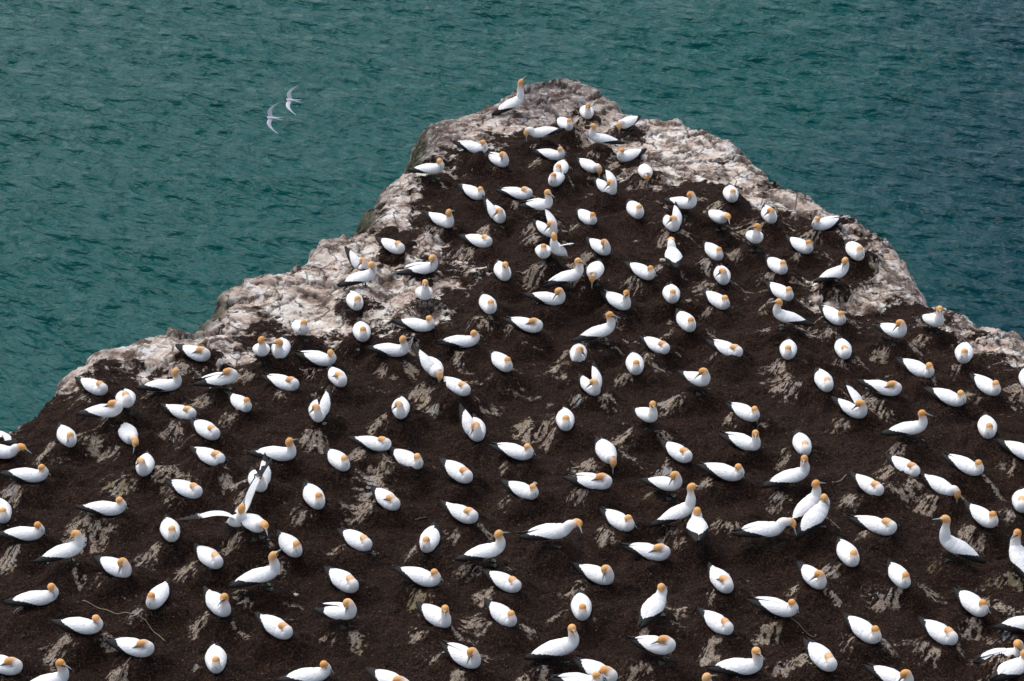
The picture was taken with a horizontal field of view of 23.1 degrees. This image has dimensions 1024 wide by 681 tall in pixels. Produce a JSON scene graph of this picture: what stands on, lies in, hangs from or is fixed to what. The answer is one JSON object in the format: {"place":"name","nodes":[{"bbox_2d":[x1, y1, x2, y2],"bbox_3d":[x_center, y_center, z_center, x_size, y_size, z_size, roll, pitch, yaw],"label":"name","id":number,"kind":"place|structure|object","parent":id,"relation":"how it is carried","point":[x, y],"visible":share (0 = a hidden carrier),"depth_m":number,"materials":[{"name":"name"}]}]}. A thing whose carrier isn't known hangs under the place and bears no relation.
{"place":"outdoors","nodes":[
{"label":"outdoors","id":0,"kind":"place"},
{"bbox_2d":[176,458,272,534],"bbox_3d":[-4.558,2.599,39.969,1.639,1.144,0.680,-6,29,-11],"label":"gannet","id":1,"kind":"object","parent":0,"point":[235,520],"visible":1,"depth_m":39.90,"materials":[{"name":"white"}]},
{"bbox_2d":[0,78,1023,680],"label":"terrain","id":2,"kind":"structure","parent":0,"point":[678,154],"depth_m":42.91,"materials":[{"name":"soil"}]},
{"bbox_2d":[0,521,44,540],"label":"gannet","id":3,"kind":"object","parent":2,"relation":"on","point":[35,532],"visible":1,"depth_m":40.04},
{"bbox_2d":[0,464,50,482],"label":"gannet","id":4,"kind":"object","parent":2,"relation":"on","point":[26,474],"visible":1,"depth_m":41.80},
{"bbox_2d":[2,583,58,606],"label":"gannet","id":5,"kind":"object","parent":2,"relation":"on","point":[38,597],"visible":1,"depth_m":38.39,"materials":[{"name":"white"}]},
{"bbox_2d":[32,530,83,566],"bbox_3d":[-7.101,3.283,39.248,0.838,0.554,0.335,-10,30,-18],"label":"gannet","id":6,"kind":"object","parent":2,"relation":"on","point":[68,550],"visible":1,"depth_m":39.21,"materials":[{"name":"white"}]},
{"bbox_2d":[51,614,102,633],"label":"gannet","id":7,"kind":"object","parent":2,"relation":"on","point":[81,625],"visible":1,"depth_m":37.64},
{"bbox_2d":[76,400,122,427],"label":"gannet","id":8,"kind":"object","parent":2,"relation":"on","point":[111,408],"visible":1,"depth_m":43.00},
{"bbox_2d":[75,496,127,515],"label":"gannet","id":9,"kind":"object","parent":2,"relation":"on","point":[110,508],"visible":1,"depth_m":40.54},
{"bbox_2d":[93,555,131,577],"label":"gannet","id":10,"kind":"object","parent":2,"relation":"on","point":[117,567],"visible":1,"depth_m":39.08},
{"bbox_2d":[105,637,153,656],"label":"gannet","id":11,"kind":"object","parent":2,"relation":"on","point":[135,647],"visible":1,"depth_m":37.33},
{"bbox_2d":[135,368,181,392],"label":"gannet","id":12,"kind":"object","parent":2,"relation":"on","point":[165,385],"visible":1,"depth_m":44.43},
{"bbox_2d":[146,577,170,609],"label":"gannet","id":13,"kind":"object","parent":2,"relation":"on","point":[158,595],"visible":1,"depth_m":38.54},
{"bbox_2d":[160,514,179,541],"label":"gannet","id":14,"kind":"object","parent":2,"relation":"on","point":[169,528],"visible":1,"depth_m":39.97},
{"bbox_2d":[165,478,202,498],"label":"gannet","id":15,"kind":"object","parent":2,"relation":"on","point":[188,489],"visible":1,"depth_m":40.99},
{"bbox_2d":[175,344,210,361],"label":"gannet","id":16,"kind":"object","parent":2,"relation":"on","point":[199,353],"visible":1,"depth_m":45.64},
{"bbox_2d":[189,417,219,439],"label":"gannet","id":17,"kind":"object","parent":2,"relation":"on","point":[208,430],"visible":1,"depth_m":42.78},
{"bbox_2d":[189,445,224,465],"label":"gannet","id":18,"kind":"object","parent":2,"relation":"on","point":[210,457],"visible":1,"depth_m":41.82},
{"bbox_2d":[194,543,222,568],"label":"gannet","id":19,"kind":"object","parent":2,"relation":"on","point":[209,557],"visible":1,"depth_m":39.45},
{"bbox_2d":[193,368,237,393],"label":"gannet","id":20,"kind":"object","parent":2,"relation":"on","point":[226,376],"visible":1,"depth_m":44.29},
{"bbox_2d":[205,640,226,673],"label":"gannet","id":21,"kind":"object","parent":2,"relation":"on","point":[215,658],"visible":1,"depth_m":37.33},
{"bbox_2d":[203,586,230,616],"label":"gannet","id":22,"kind":"object","parent":2,"relation":"on","point":[217,603],"visible":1,"depth_m":38.37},
{"bbox_2d":[241,513,268,541],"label":"gannet","id":23,"kind":"object","parent":2,"relation":"on","point":[253,523],"visible":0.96,"depth_m":39.67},
{"bbox_2d":[227,547,283,590],"bbox_3d":[-3.969,3.568,38.886,0.927,0.679,0.343,-7,29,-12],"label":"gannet","id":24,"kind":"object","parent":2,"relation":"on","point":[259,575],"visible":1,"depth_m":38.84,"materials":[{"name":"white"}]},
{"bbox_2d":[247,437,297,460],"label":"gannet","id":25,"kind":"object","parent":2,"relation":"on","point":[279,453],"visible":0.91,"depth_m":42.00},
{"bbox_2d":[254,611,292,639],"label":"gannet","id":26,"kind":"object","parent":2,"relation":"on","point":[277,627],"visible":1,"depth_m":37.81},
{"bbox_2d":[261,372,298,390],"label":"gannet","id":27,"kind":"object","parent":2,"relation":"on","point":[285,382],"visible":1,"depth_m":44.41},
{"bbox_2d":[276,530,301,557],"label":"gannet","id":28,"kind":"object","parent":2,"relation":"on","point":[291,544],"visible":1,"depth_m":39.80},
{"bbox_2d":[276,660,333,680],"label":"gannet","id":29,"kind":"object","parent":2,"relation":"on","point":[323,672],"visible":1,"depth_m":36.73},
{"bbox_2d":[302,480,324,508],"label":"gannet","id":30,"kind":"object","parent":2,"relation":"on","point":[313,496],"visible":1,"depth_m":40.96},
{"bbox_2d":[294,349,335,365],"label":"gannet","id":31,"kind":"object","parent":2,"relation":"on","point":[319,358],"visible":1,"depth_m":45.23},
{"bbox_2d":[308,385,331,421],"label":"gannet","id":32,"kind":"object","parent":2,"relation":"on","point":[318,412],"visible":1,"depth_m":43.17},
{"bbox_2d":[313,598,356,629],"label":"gannet","id":33,"kind":"object","parent":2,"relation":"on","point":[346,609],"visible":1,"depth_m":37.95,"materials":[{"name":"white"}]},
{"bbox_2d":[323,565,358,592],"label":"gannet","id":34,"kind":"object","parent":2,"relation":"on","point":[344,581],"visible":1,"depth_m":38.98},
{"bbox_2d":[337,527,371,550],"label":"gannet","id":35,"kind":"object","parent":2,"relation":"on","point":[357,540],"visible":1,"depth_m":40.02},
{"bbox_2d":[336,261,376,289],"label":"gannet","id":36,"kind":"object","parent":2,"relation":"on","point":[360,277],"visible":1,"depth_m":48.40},
{"bbox_2d":[348,436,390,450],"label":"gannet","id":37,"kind":"object","parent":2,"relation":"on","point":[380,443],"visible":1,"depth_m":42.37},
{"bbox_2d":[371,485,399,510],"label":"gannet","id":38,"kind":"object","parent":2,"relation":"on","point":[386,499],"visible":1,"depth_m":41.05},
{"bbox_2d":[365,335,410,356],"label":"gannet","id":39,"kind":"object","parent":2,"relation":"on","point":[395,350],"visible":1,"depth_m":45.39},
{"bbox_2d":[387,447,422,468],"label":"gannet","id":40,"kind":"object","parent":2,"relation":"on","point":[407,458],"visible":1,"depth_m":42.12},
{"bbox_2d":[391,315,434,331],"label":"gannet","id":41,"kind":"object","parent":2,"relation":"on","point":[420,325],"visible":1,"depth_m":46.31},
{"bbox_2d":[395,254,437,275],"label":"gannet","id":42,"kind":"object","parent":2,"relation":"on","point":[418,268],"visible":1,"depth_m":48.74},
{"bbox_2d":[393,566,443,586],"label":"gannet","id":43,"kind":"object","parent":2,"relation":"on","point":[423,577],"visible":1,"depth_m":38.76,"materials":[{"name":"white"}]},
{"bbox_2d":[413,344,443,383],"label":"gannet","id":44,"kind":"object","parent":2,"relation":"on","point":[431,366],"visible":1,"depth_m":44.62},
{"bbox_2d":[419,521,440,552],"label":"gannet","id":45,"kind":"object","parent":2,"relation":"on","point":[429,538],"visible":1,"depth_m":39.94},
{"bbox_2d":[416,601,450,627],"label":"gannet","id":46,"kind":"object","parent":2,"relation":"on","point":[434,615],"visible":1,"depth_m":37.88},
{"bbox_2d":[439,457,472,482],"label":"gannet","id":47,"kind":"object","parent":2,"relation":"on","point":[459,472],"visible":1,"depth_m":41.72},
{"bbox_2d":[434,330,482,347],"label":"gannet","id":48,"kind":"object","parent":2,"relation":"on","point":[462,341],"visible":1,"depth_m":45.83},
{"bbox_2d":[440,500,477,523],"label":"gannet","id":49,"kind":"object","parent":2,"relation":"on","point":[464,514],"visible":1,"depth_m":40.60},
{"bbox_2d":[440,639,480,668],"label":"gannet","id":50,"kind":"object","parent":2,"relation":"on","point":[464,656],"visible":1,"depth_m":36.93,"materials":[{"name":"white"}]},
{"bbox_2d":[459,403,485,441],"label":"gannet","id":51,"kind":"object","parent":2,"relation":"on","point":[474,427],"visible":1,"depth_m":43.25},
{"bbox_2d":[455,530,509,567],"bbox_3d":[-0.466,3.248,39.347,0.884,0.610,0.323,-3,28,-6],"label":"gannet","id":52,"kind":"object","parent":2,"relation":"on","point":[487,550],"visible":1,"depth_m":39.29,"materials":[{"name":"white"}]},
{"bbox_2d":[484,597,516,626],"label":"gannet","id":53,"kind":"object","parent":2,"relation":"on","point":[501,614],"visible":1,"depth_m":38.01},
{"bbox_2d":[482,568,520,592],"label":"gannet","id":54,"kind":"object","parent":2,"relation":"on","point":[506,582],"visible":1,"depth_m":38.83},
{"bbox_2d":[491,75,526,115],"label":"gannet","id":55,"kind":"object","parent":2,"relation":"on","point":[512,103],"visible":1,"depth_m":55.94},
{"bbox_2d":[6,137,1013,680],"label":"pale crumbs","id":56,"kind":"object","parent":2,"relation":"on","point":[520,499],"visible":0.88,"depth_m":41.53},
{"bbox_2d":[489,442,535,459],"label":"gannet","id":57,"kind":"object","parent":2,"relation":"on","point":[517,451],"visible":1,"depth_m":42.48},
{"bbox_2d":[500,479,538,499],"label":"gannet","id":58,"kind":"object","parent":2,"relation":"on","point":[524,490],"visible":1,"depth_m":41.31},
{"bbox_2d":[503,316,542,332],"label":"gannet","id":59,"kind":"object","parent":2,"relation":"on","point":[532,325],"visible":1,"depth_m":46.20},
{"bbox_2d":[522,287,565,304],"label":"gannet","id":60,"kind":"object","parent":2,"relation":"on","point":[556,298],"visible":1,"depth_m":47.14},
{"bbox_2d":[519,518,582,548],"bbox_3d":[0.611,3.032,39.786,1.025,0.479,0.360,2,28,4],"label":"gannet","id":61,"kind":"object","parent":2,"relation":"on","point":[548,531],"visible":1,"depth_m":39.67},
{"bbox_2d":[524,624,578,664],"bbox_3d":[0.580,4.482,36.991,0.828,0.628,0.375,-3,28,-6],"label":"gannet","id":62,"kind":"object","parent":2,"relation":"on","point":[555,648],"visible":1,"depth_m":36.94,"materials":[{"name":"white"}]},
{"bbox_2d":[542,258,586,287],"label":"gannet","id":63,"kind":"object","parent":2,"relation":"on","point":[567,276],"visible":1,"depth_m":47.47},
{"bbox_2d":[548,671,605,680],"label":"gannet","id":64,"kind":"object","parent":2,"relation":"on","point":[578,676],"visible":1,"depth_m":36.23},
{"bbox_2d":[571,587,591,620],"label":"gannet","id":65,"kind":"object","parent":2,"relation":"on","point":[581,606],"visible":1,"depth_m":38.22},
{"bbox_2d":[563,472,611,489],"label":"gannet","id":66,"kind":"object","parent":2,"relation":"on","point":[600,481],"visible":1,"depth_m":41.43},
{"bbox_2d":[578,360,601,395],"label":"gannet","id":67,"kind":"object","parent":2,"relation":"on","point":[592,386],"visible":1,"depth_m":44.64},
{"bbox_2d":[572,562,613,584],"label":"gannet","id":68,"kind":"object","parent":2,"relation":"on","point":[603,575],"visible":1,"depth_m":39.18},
{"bbox_2d":[573,656,617,680],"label":"gannet","id":69,"kind":"object","parent":2,"relation":"on","point":[590,667],"visible":0.98,"depth_m":36.47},
{"bbox_2d":[571,311,620,344],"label":"gannet","id":70,"kind":"object","parent":2,"relation":"on","point":[600,331],"visible":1,"depth_m":45.92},
{"bbox_2d":[594,435,616,472],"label":"gannet","id":71,"kind":"object","parent":2,"relation":"on","point":[605,450],"visible":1,"depth_m":42.41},
{"bbox_2d":[600,290,630,309],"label":"gannet","id":72,"kind":"object","parent":2,"relation":"on","point":[619,301],"visible":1,"depth_m":47.16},
{"bbox_2d":[600,506,636,531],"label":"gannet","id":73,"kind":"object","parent":2,"relation":"on","point":[620,521],"visible":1,"depth_m":40.55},
{"bbox_2d":[619,542,669,560],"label":"gannet","id":74,"kind":"object","parent":2,"relation":"on","point":[657,552],"visible":1,"depth_m":39.77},
{"bbox_2d":[627,635,675,665],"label":"gannet","id":75,"kind":"object","parent":2,"relation":"on","point":[662,645],"visible":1,"depth_m":36.87,"materials":[{"name":"white"}]},
{"bbox_2d":[637,583,667,629],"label":"gannet","id":76,"kind":"object","parent":2,"relation":"on","point":[652,607],"visible":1,"depth_m":37.88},
{"bbox_2d":[640,471,681,500],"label":"gannet","id":77,"kind":"object","parent":2,"relation":"on","point":[673,482],"visible":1,"depth_m":41.37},
{"bbox_2d":[649,483,703,528],"bbox_3d":[2.663,2.668,40.536,0.898,0.811,0.327,-3,28,-6],"label":"gannet","id":78,"kind":"object","parent":2,"relation":"on","point":[679,511],"visible":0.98,"depth_m":40.48,"materials":[{"name":"white"}]},
{"bbox_2d":[660,439,692,462],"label":"gannet","id":79,"kind":"object","parent":2,"relation":"on","point":[679,453],"visible":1,"depth_m":42.30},
{"bbox_2d":[678,368,709,395],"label":"gannet","id":80,"kind":"object","parent":2,"relation":"on","point":[701,377],"visible":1,"depth_m":44.18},
{"bbox_2d":[686,507,707,545],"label":"gannet","id":81,"kind":"object","parent":2,"relation":"on","point":[697,528],"visible":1,"depth_m":39.90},
{"bbox_2d":[697,607,733,634],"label":"gannet","id":82,"kind":"object","parent":2,"relation":"on","point":[717,622],"visible":1,"depth_m":37.67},
{"bbox_2d":[696,462,744,480],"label":"gannet","id":83,"kind":"object","parent":2,"relation":"on","point":[726,472],"visible":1,"depth_m":41.84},
{"bbox_2d":[708,562,733,593],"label":"gannet","id":84,"kind":"object","parent":2,"relation":"on","point":[720,580],"visible":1,"depth_m":38.82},
{"bbox_2d":[706,337,742,356],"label":"gannet","id":85,"kind":"object","parent":2,"relation":"on","point":[726,348],"visible":1,"depth_m":45.49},
{"bbox_2d":[706,647,764,674],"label":"gannet","id":86,"kind":"object","parent":2,"relation":"on","point":[740,666],"visible":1,"depth_m":36.67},
{"bbox_2d":[718,430,760,450],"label":"gannet","id":87,"kind":"object","parent":2,"relation":"on","point":[742,441],"visible":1,"depth_m":42.74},
{"bbox_2d":[725,400,759,421],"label":"gannet","id":88,"kind":"object","parent":2,"relation":"on","point":[745,412],"visible":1,"depth_m":43.66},
{"bbox_2d":[731,517,796,542],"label":"gannet","id":89,"kind":"object","parent":2,"relation":"on","point":[761,529],"visible":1,"depth_m":39.92,"materials":[{"name":"white"}]},
{"bbox_2d":[747,595,798,616],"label":"gannet","id":90,"kind":"object","parent":2,"relation":"on","point":[776,606],"visible":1,"depth_m":38.03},
{"bbox_2d":[761,455,809,488],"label":"gannet","id":91,"kind":"object","parent":2,"relation":"on","point":[790,476],"visible":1,"depth_m":41.48,"materials":[{"name":"white"}]},
{"bbox_2d":[769,298,814,329],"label":"gannet","id":92,"kind":"object","parent":2,"relation":"on","point":[782,315],"visible":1,"depth_m":46.32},
{"bbox_2d":[787,480,825,527],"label":"gannet","id":93,"kind":"object","parent":2,"relation":"on","point":[808,502],"visible":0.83,"depth_m":40.52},
{"bbox_2d":[797,560,826,588],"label":"gannet","id":94,"kind":"object","parent":2,"relation":"on","point":[813,577],"visible":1,"depth_m":38.84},
{"bbox_2d":[795,494,829,539],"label":"gannet","id":95,"kind":"object","parent":2,"relation":"on","point":[814,516],"visible":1,"depth_m":40.10,"materials":[{"name":"white"}]},
{"bbox_2d":[803,637,836,671],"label":"gannet","id":96,"kind":"object","parent":2,"relation":"on","point":[821,656],"visible":1,"depth_m":36.98,"materials":[{"name":"white"}]},
{"bbox_2d":[813,257,848,283],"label":"gannet","id":97,"kind":"object","parent":2,"relation":"on","point":[836,272],"visible":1,"depth_m":48.05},
{"bbox_2d":[835,536,859,566],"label":"gannet","id":98,"kind":"object","parent":2,"relation":"on","point":[847,553],"visible":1,"depth_m":39.38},
{"bbox_2d":[831,380,866,418],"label":"gannet","id":99,"kind":"object","parent":2,"relation":"on","point":[857,409],"visible":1,"depth_m":43.70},
{"bbox_2d":[842,611,881,643],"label":"gannet","id":100,"kind":"object","parent":2,"relation":"on","point":[864,630],"visible":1,"depth_m":37.73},
{"bbox_2d":[849,471,883,495],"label":"gannet","id":101,"kind":"object","parent":2,"relation":"on","point":[868,485],"visible":1,"depth_m":41.10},
{"bbox_2d":[847,514,896,535],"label":"gannet","id":102,"kind":"object","parent":2,"relation":"on","point":[883,526],"visible":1,"depth_m":40.12,"materials":[{"name":"white"}]},
{"bbox_2d":[856,379,901,395],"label":"gannet","id":103,"kind":"object","parent":2,"relation":"on","point":[891,388],"visible":1,"depth_m":43.92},
{"bbox_2d":[863,662,913,680],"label":"gannet","id":104,"kind":"object","parent":2,"relation":"on","point":[881,673],"visible":1,"depth_m":36.86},
{"bbox_2d":[875,319,906,345],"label":"gannet","id":105,"kind":"object","parent":2,"relation":"on","point":[898,329],"visible":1,"depth_m":45.91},
{"bbox_2d":[887,558,910,588],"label":"gannet","id":106,"kind":"object","parent":2,"relation":"on","point":[898,575],"visible":1,"depth_m":38.98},
{"bbox_2d":[885,453,919,476],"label":"gannet","id":107,"kind":"object","parent":2,"relation":"on","point":[907,466],"visible":1,"depth_m":41.65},
{"bbox_2d":[880,410,932,441],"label":"gannet","id":108,"kind":"object","parent":2,"relation":"on","point":[911,428],"visible":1,"depth_m":42.42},
{"bbox_2d":[895,356,933,377],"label":"gannet","id":109,"kind":"object","parent":2,"relation":"on","point":[916,368],"visible":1,"depth_m":44.85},
{"bbox_2d":[918,616,957,644],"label":"gannet","id":110,"kind":"object","parent":2,"relation":"on","point":[940,633],"visible":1,"depth_m":37.79,"materials":[{"name":"white"}]},
{"bbox_2d":[919,472,960,502],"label":"gannet","id":111,"kind":"object","parent":2,"relation":"on","point":[939,485],"visible":1,"depth_m":41.21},
{"bbox_2d":[924,386,965,406],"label":"gannet","id":112,"kind":"object","parent":2,"relation":"on","point":[950,397],"visible":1,"depth_m":43.78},
{"bbox_2d":[932,515,986,563],"bbox_3d":[7.053,3.128,39.528,0.915,0.824,0.348,5,28,10],"label":"gannet","id":113,"kind":"object","parent":2,"relation":"on","point":[949,542],"visible":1,"depth_m":39.48,"materials":[{"name":"white"}]},
{"bbox_2d":[941,452,983,475],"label":"gannet","id":114,"kind":"object","parent":2,"relation":"on","point":[966,465],"visible":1,"depth_m":41.65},
{"bbox_2d":[953,585,990,616],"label":"gannet","id":115,"kind":"object","parent":2,"relation":"on","point":[973,603],"visible":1,"depth_m":38.51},
{"bbox_2d":[964,500,998,527],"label":"gannet","id":116,"kind":"object","parent":2,"relation":"on","point":[984,517],"visible":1,"depth_m":40.27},
{"bbox_2d":[969,372,1000,395],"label":"gannet","id":117,"kind":"object","parent":2,"relation":"on","point":[986,385],"visible":1,"depth_m":44.23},
{"bbox_2d":[972,639,1023,664],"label":"gannet","id":118,"kind":"object","parent":2,"relation":"on","point":[1018,648],"visible":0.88,"depth_m":37.38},
{"bbox_2d":[989,649,1023,680],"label":"gannet","id":119,"kind":"object","parent":2,"relation":"on","point":[1010,669],"visible":1,"depth_m":36.84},
{"bbox_2d":[1009,529,1023,577],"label":"gannet","id":120,"kind":"object","parent":2,"relation":"on","point":[1016,551],"visible":1,"depth_m":39.32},
{"bbox_2d":[0,0,1023,433],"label":"water","id":121,"kind":"structure","parent":0,"point":[158,176],"depth_m":142.73,"materials":[{"name":"liquid"}]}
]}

